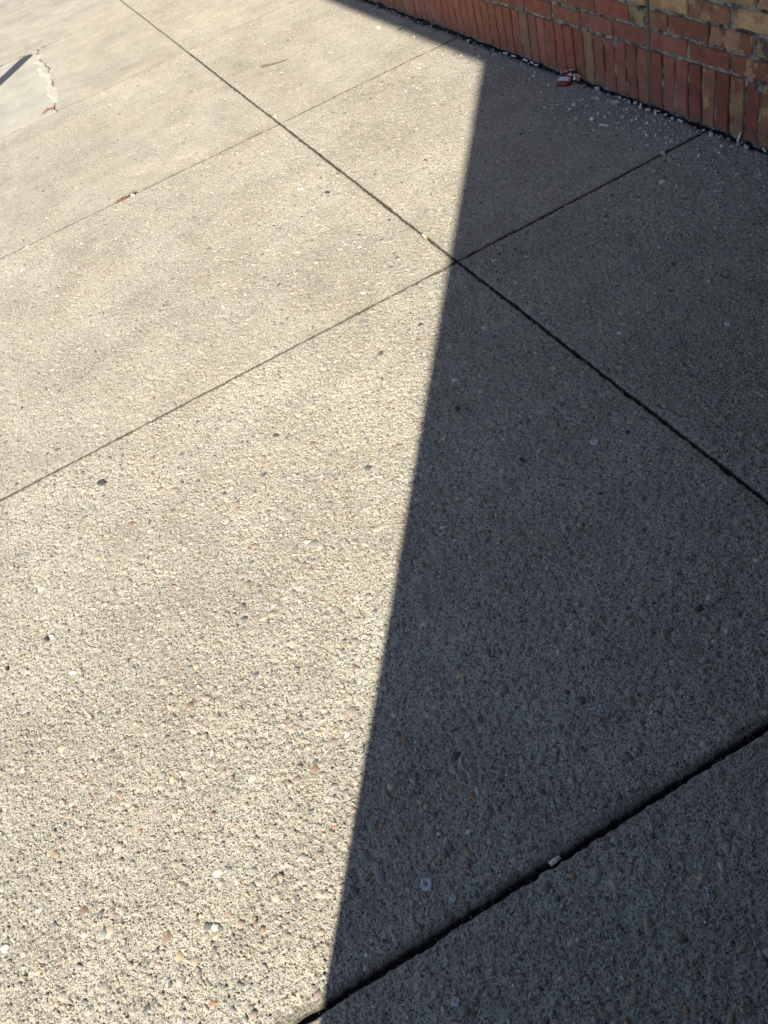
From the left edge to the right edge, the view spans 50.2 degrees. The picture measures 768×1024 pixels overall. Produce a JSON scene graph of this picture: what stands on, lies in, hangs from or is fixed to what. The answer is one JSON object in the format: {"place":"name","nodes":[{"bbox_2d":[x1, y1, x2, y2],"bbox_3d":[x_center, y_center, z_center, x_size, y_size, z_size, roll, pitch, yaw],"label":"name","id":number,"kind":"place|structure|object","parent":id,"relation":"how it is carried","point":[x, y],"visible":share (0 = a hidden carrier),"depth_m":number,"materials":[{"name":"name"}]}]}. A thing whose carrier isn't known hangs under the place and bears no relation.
{"place":"outdoors","nodes":[
{"label":"outdoors","id":0,"kind":"place"},
{"bbox_2d":[113,191,135,204],"bbox_3d":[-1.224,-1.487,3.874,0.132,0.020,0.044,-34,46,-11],"label":"cigarette butt","id":1,"kind":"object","parent":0,"point":[124,197],"depth_m":3.87,"materials":[{"name":"paper"}]},
{"bbox_2d":[0,0,767,1023],"label":"pavement","id":2,"kind":"structure","parent":0,"point":[278,614],"depth_m":2.02,"materials":[{"name":"concrete"}]},
{"bbox_2d":[0,944,9,952],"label":"pebble","id":3,"kind":"object","parent":2,"relation":"on","point":[5,948],"visible":1,"depth_m":1.57,"materials":[{"name":"white stone"}]},
{"bbox_2d":[42,107,54,113],"bbox_3d":[-2.110,-2.524,5.160,0.066,0.014,0.058,1,50,22],"label":"dead leaf","id":4,"kind":"object","parent":2,"relation":"on","point":[47,109],"visible":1,"depth_m":5.16,"materials":[{"name":"brown plant"}]},
{"bbox_2d":[97,479,105,485],"bbox_3d":[-0.848,-0.087,2.461,0.029,0.003,0.033,-29,46,-7],"label":"pebble","id":5,"kind":"object","parent":2,"relation":"on","point":[101,482],"visible":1,"depth_m":2.46,"materials":[{"name":"grey stone"}]},
{"bbox_2d":[261,59,287,67],"bbox_3d":[-0.615,-2.508,4.583,0.159,0.011,0.024,-8,47,14],"label":"twig","id":6,"kind":"object","parent":2,"relation":"on","point":[266,65],"visible":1,"depth_m":4.58,"materials":[{"name":"beige wood"}]},
{"bbox_2d":[0,2,757,987],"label":"white specks","id":7,"kind":"object","parent":2,"relation":"on","point":[318,410],"visible":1,"depth_m":2.24,"materials":[{"name":"stone"}]},
{"bbox_2d":[421,877,432,891],"bbox_3d":[0.075,0.654,1.441,0.023,0.004,0.025,-11,46,11],"label":"chewing gum","id":8,"kind":"object","parent":2,"relation":"on","point":[429,881],"visible":1,"depth_m":1.44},
{"bbox_2d":[450,894,456,901],"bbox_3d":[0.120,0.665,1.413,0.012,0.004,0.013,-29,46,-7],"label":"chewing gum","id":9,"kind":"object","parent":2,"relation":"on","point":[453,898],"visible":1,"depth_m":1.41,"materials":[{"name":"grey"}]},
{"bbox_2d":[452,996,460,1006],"bbox_3d":[0.115,0.781,1.310,0.016,0.004,0.015,8,52,26],"label":"chewing gum","id":10,"kind":"object","parent":2,"relation":"on","point":[456,1001],"visible":1,"depth_m":1.31,"materials":[{"name":"grey"}]},
{"bbox_2d":[353,4,748,229],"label":"gravel crumbs","id":11,"kind":"object","parent":2,"relation":"on","point":[663,152],"visible":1,"depth_m":3.04,"materials":[{"name":"gravel"}]},
{"bbox_2d":[548,855,560,866],"bbox_3d":[0.294,0.600,1.413,0.022,0.007,0.009,-34,46,-11],"label":"cigarette butt","id":12,"kind":"object","parent":2,"relation":"on","point":[554,860],"visible":1,"depth_m":1.41,"materials":[{"name":"paper"}]},
{"bbox_2d":[361,0,765,153],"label":"gutter grit","id":13,"kind":"object","parent":2,"relation":"on","point":[581,82],"visible":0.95,"depth_m":3.69,"materials":[{"name":"gravel"}]},
{"bbox_2d":[368,0,767,150],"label":"brick wall","id":14,"kind":"structure","parent":2,"relation":"on","point":[703,62],"depth_m":2.95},
{"bbox_2d":[555,69,580,86],"bbox_3d":[0.757,-1.793,3.390,0.105,0.055,0.058,28,63,37],"label":"cigarette packet","id":15,"kind":"object","parent":2,"relation":"on","point":[569,74],"visible":1,"depth_m":3.39,"materials":[{"name":"cardboard"}]},
{"bbox_2d":[590,439,598,444],"bbox_3d":[0.522,-0.174,2.032,0.022,0.004,0.024,-5,48,16],"label":"chewing gum","id":16,"kind":"object","parent":2,"relation":"on","point":[594,441],"visible":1,"depth_m":2.03,"materials":[{"name":"grey"}]},
{"bbox_2d":[594,702,608,717],"bbox_3d":[0.416,0.376,1.569,0.034,0.007,0.024,-29,46,-7],"label":"white deposit","id":17,"kind":"object","parent":2,"relation":"on","point":[602,707],"visible":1,"depth_m":1.57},
{"bbox_2d":[701,881,714,896],"bbox_3d":[0.522,0.607,1.318,0.024,0.006,0.020,-42,49,-19],"label":"white deposit","id":18,"kind":"object","parent":2,"relation":"on","point":[707,888],"visible":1,"depth_m":1.32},
{"bbox_2d":[721,626,736,636],"bbox_3d":[0.669,0.233,1.604,0.033,0.006,0.026,-29,46,-7],"label":"white deposit","id":19,"kind":"object","parent":2,"relation":"on","point":[726,631],"visible":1,"depth_m":1.60,"materials":[{"name":"white"}]},
{"bbox_2d":[752,172,766,179],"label":"white deposit","id":20,"kind":"object","parent":2,"relation":"on","point":[759,174],"visible":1,"depth_m":2.60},
{"bbox_2d":[757,626,767,634],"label":"white deposit","id":21,"kind":"object","parent":2,"relation":"on","point":[764,633],"visible":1,"depth_m":1.58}
]}

